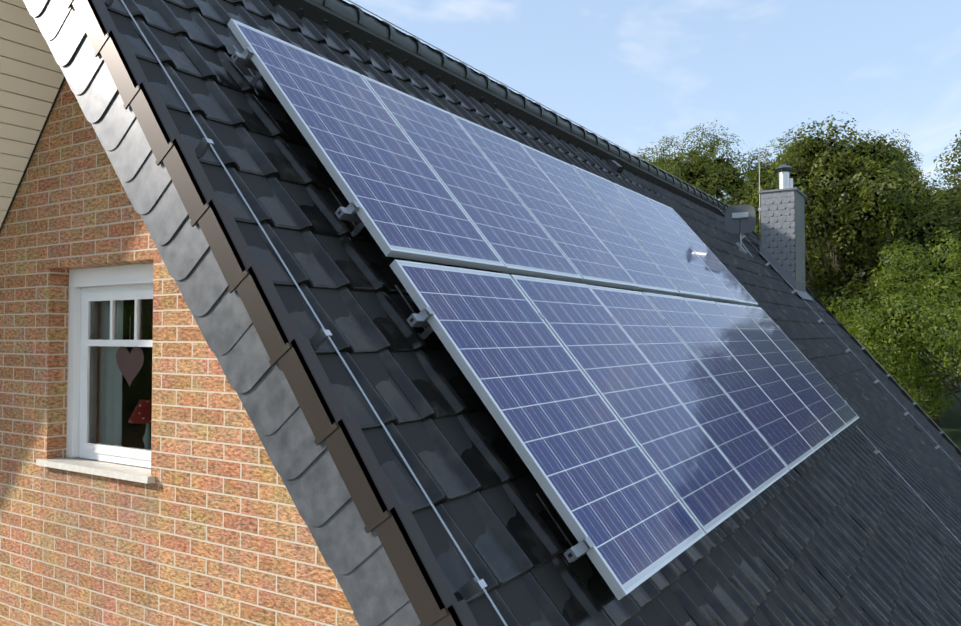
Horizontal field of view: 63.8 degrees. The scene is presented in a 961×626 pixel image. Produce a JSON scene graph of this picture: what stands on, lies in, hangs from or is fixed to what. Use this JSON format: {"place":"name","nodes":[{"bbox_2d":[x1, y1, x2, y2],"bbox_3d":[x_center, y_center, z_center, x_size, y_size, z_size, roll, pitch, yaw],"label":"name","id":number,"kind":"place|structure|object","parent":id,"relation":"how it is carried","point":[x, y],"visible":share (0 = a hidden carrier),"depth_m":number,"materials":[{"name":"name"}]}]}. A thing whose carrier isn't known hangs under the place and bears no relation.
{"place":"outdoors","nodes":[
{"label":"outdoors","id":0,"kind":"place"},
{"bbox_2d":[67,263,153,467],"bbox_3d":[-2.077,0.306,4.594,1.016,1.165,0.192,-1,-2,32],"label":"window frame","id":1,"kind":"object","parent":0,"point":[95,285],"visible":0.71,"depth_m":4.74,"materials":[{"name":"white plastic"}]},
{"bbox_2d":[89,299,152,449],"bbox_3d":[-2.098,0.356,4.560,0.720,0.867,0.001,-1,-2,32],"label":"window glazing","id":2,"kind":"structure","parent":1,"relation":"in","point":[122,378],"depth_m":4.58,"materials":[{"name":"glass"}]},
{"bbox_2d":[103,0,960,625],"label":"roof tiles","id":3,"kind":"object","parent":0,"point":[525,540],"visible":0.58,"depth_m":3.95,"materials":[{"name":"black tile"}]},
{"bbox_2d":[343,0,960,199],"label":"sky","id":4,"kind":"structure","parent":0,"point":[634,74],"materials":[{"name":"blue"}]},
{"bbox_2d":[900,348,960,449],"bbox_3d":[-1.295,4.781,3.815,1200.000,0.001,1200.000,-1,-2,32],"label":"ground","id":5,"kind":"structure","parent":0,"point":[950,427],"depth_m":43.13,"materials":[{"name":"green plant"}]},
{"bbox_2d":[634,111,960,425],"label":"forest trees","id":6,"kind":"object","parent":5,"relation":"on","point":[859,211],"visible":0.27,"depth_m":40.08,"materials":[{"name":"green plant"}]},
{"bbox_2d":[817,227,960,419],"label":"forest trees","id":7,"kind":"object","parent":5,"relation":"on","point":[896,340],"visible":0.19,"depth_m":25.98,"materials":[{"name":"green plant"}]},
{"label":"paved yard","id":8,"kind":"structure","parent":0,"visible":0},
{"bbox_2d":[0,79,358,625],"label":"house walls","id":9,"kind":"structure","parent":8,"relation":"on","point":[208,527],"depth_m":4.28,"materials":[{"name":"brick"}]},
{"bbox_2d":[36,458,154,483],"bbox_3d":[-2.155,0.899,4.453,1.090,0.050,0.227,-1,-2,32],"label":"window sill","id":10,"kind":"structure","parent":9,"relation":"attached to","point":[117,471],"depth_m":4.39,"materials":[{"name":"grey stone"}]},
{"bbox_2d":[66,262,153,468],"bbox_3d":[-1.220,0.679,5.942,3.420,2.340,3.400,-1,-2,32],"label":"room interior","id":11,"kind":"object","parent":9,"relation":"in","point":[141,386],"visible":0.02,"depth_m":6.46,"materials":[{"name":"black"}]},
{"bbox_2d":[90,300,151,463],"bbox_3d":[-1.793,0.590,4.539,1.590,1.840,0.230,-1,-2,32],"label":"window sill decor","id":12,"kind":"object","parent":9,"relation":"attached to","point":[112,391],"depth_m":4.77,"materials":[{"name":"grey fabric"}]},
{"bbox_2d":[0,0,724,339],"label":"roof slab","id":13,"kind":"structure","parent":9,"relation":"on","point":[314,11],"depth_m":6.59,"materials":[{"name":"black"}]},
{"bbox_2d":[0,0,63,226],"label":"soffit boards","id":14,"kind":"object","parent":13,"relation":"attached to","point":[25,107],"visible":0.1,"depth_m":4.54,"materials":[{"name":"beige wood"}]},
{"bbox_2d":[108,0,951,625],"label":"roof slab","id":15,"kind":"structure","parent":9,"relation":"on","point":[514,594],"depth_m":3.34,"materials":[{"name":"black tile"}]},
{"bbox_2d":[23,0,477,625],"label":"verge","id":16,"kind":"structure","parent":15,"relation":"attached to","point":[371,540],"depth_m":2.76,"materials":[{"name":"stone"}]},
{"bbox_2d":[313,0,728,209],"bbox_3d":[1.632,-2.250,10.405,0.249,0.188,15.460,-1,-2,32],"label":"ridge tiles","id":17,"kind":"object","parent":15,"relation":"on","point":[360,17],"visible":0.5,"depth_m":7.69,"materials":[{"name":"grey tile"}]},
{"bbox_2d":[105,0,960,625],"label":"lightning conductors","id":18,"kind":"object","parent":15,"relation":"attached to","point":[473,586],"visible":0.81,"depth_m":2.91,"materials":[{"name":"silver metal"}]},
{"bbox_2d":[231,45,846,562],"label":"pv rails","id":19,"kind":"object","parent":15,"relation":"on","point":[421,319],"visible":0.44,"depth_m":3.47,"materials":[{"name":"silver metal"}]},
{"bbox_2d":[227,19,505,271],"bbox_3d":[-0.588,-0.875,4.114,0.042,1.650,0.990,-45,-23,23],"label":"pv module","id":20,"kind":"object","parent":19,"relation":"attached to","point":[377,167],"visible":0.98,"depth_m":3.99,"materials":[{"name":"blue glass"}]},
{"bbox_2d":[361,74,582,282],"bbox_3d":[-0.051,-0.849,4.969,0.041,1.650,0.990,-45,-23,23],"label":"pv module","id":21,"kind":"object","parent":19,"relation":"attached to","point":[517,238],"visible":0.9,"depth_m":4.89,"materials":[{"name":"blue glass"}]},
{"bbox_2d":[452,114,638,289],"bbox_3d":[0.489,-0.825,5.822,0.042,1.650,0.990,-45,-23,23],"label":"pv module","id":22,"kind":"object","parent":19,"relation":"attached to","point":[589,256],"visible":0.88,"depth_m":5.75,"materials":[{"name":"blue glass"}]},
{"bbox_2d":[390,259,705,600],"bbox_3d":[0.327,0.414,3.500,0.042,1.650,0.990,-45,-23,23],"label":"pv module","id":23,"kind":"object","parent":19,"relation":"attached to","point":[605,487],"visible":1,"depth_m":3.37,"materials":[{"name":"blue glass"}]},
{"bbox_2d":[519,142,678,295],"bbox_3d":[1.026,-0.799,6.677,0.041,1.650,0.990,-45,-23,23],"label":"pv module","id":24,"kind":"object","parent":19,"relation":"attached to","point":[628,253],"visible":0.83,"depth_m":6.62,"materials":[{"name":"blue glass"}]},
{"bbox_2d":[510,274,755,533],"bbox_3d":[0.867,0.436,4.353,0.041,1.650,0.990,-45,-23,23],"label":"pv module","id":25,"kind":"object","parent":19,"relation":"attached to","point":[699,474],"visible":0.83,"depth_m":4.27,"materials":[{"name":"blue glass"}]},
{"bbox_2d":[571,164,711,299],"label":"pv module","id":26,"kind":"object","parent":19,"relation":"attached to","point":[675,271],"visible":0.9,"depth_m":7.46,"materials":[{"name":"blue glass"}]},
{"bbox_2d":[612,182,737,302],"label":"pv module","id":27,"kind":"object","parent":19,"relation":"attached to","point":[710,282],"visible":0.85,"depth_m":8.33,"materials":[{"name":"blue glass"}]},
{"bbox_2d":[588,285,789,495],"bbox_3d":[1.404,0.462,5.208,0.041,1.650,0.990,-45,-23,23],"label":"pv module","id":28,"kind":"object","parent":19,"relation":"attached to","point":[736,438],"visible":0.9,"depth_m":5.14,"materials":[{"name":"blue glass"}]},
{"bbox_2d":[646,197,758,306],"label":"pv module","id":29,"kind":"object","parent":19,"relation":"attached to","point":[709,259],"visible":0.88,"depth_m":9.20,"materials":[{"name":"blue glass"}]},
{"bbox_2d":[642,292,814,469],"bbox_3d":[1.946,0.484,6.060,0.040,1.650,0.990,-45,-23,23],"label":"pv module","id":30,"kind":"object","parent":19,"relation":"attached to","point":[773,426],"visible":0.81,"depth_m":5.99,"materials":[{"name":"blue glass"}]},
{"bbox_2d":[683,297,832,450],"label":"pv module","id":31,"kind":"object","parent":19,"relation":"attached to","point":[777,390],"visible":0.75,"depth_m":6.87,"materials":[{"name":"blue glass"}]},
{"bbox_2d":[715,302,847,436],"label":"pv module","id":32,"kind":"object","parent":19,"relation":"attached to","point":[815,403],"visible":0.75,"depth_m":7.72,"materials":[{"name":"blue glass"}]},
{"bbox_2d":[741,305,858,425],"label":"pv module","id":33,"kind":"object","parent":19,"relation":"attached to","point":[813,376],"visible":0.71,"depth_m":8.58,"materials":[{"name":"blue glass"}]},
{"bbox_2d":[607,160,622,173],"bbox_3d":[1.742,-1.903,9.940,0.095,0.200,0.170,-45,-23,23],"label":"vent tile","id":34,"kind":"object","parent":15,"relation":"on","point":[618,168],"visible":0.96,"depth_m":9.88,"materials":[{"name":"ceramic"}]},
{"bbox_2d":[725,204,755,257],"bbox_3d":[4.305,-1.388,12.903,0.494,0.918,0.540,-1,-2,32],"label":"satellite dish","id":35,"kind":"object","parent":15,"relation":"on","point":[740,220],"visible":1,"depth_m":13.02,"materials":[{"name":"grey metal"}]},
{"bbox_2d":[758,150,762,251],"bbox_3d":[5.355,-2.145,14.812,0.092,2.233,0.091,0,-2,-13],"label":"air terminal rod","id":36,"kind":"object","parent":15,"relation":"attached to","point":[759,209],"visible":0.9,"depth_m":14.81,"materials":[{"name":"silver metal"}]},
{"bbox_2d":[758,164,813,300],"bbox_3d":[5.918,-1.430,14.951,0.794,2.843,1.250,-1,-2,32],"label":"chimney","id":37,"kind":"object","parent":15,"relation":"on","point":[782,252],"visible":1,"depth_m":14.59,"materials":[{"name":"stone"}]},
{"bbox_2d":[752,231,960,455],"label":"verge","id":38,"kind":"structure","parent":15,"relation":"attached to","point":[893,381],"depth_m":15.23,"materials":[{"name":"stone"}]}
]}

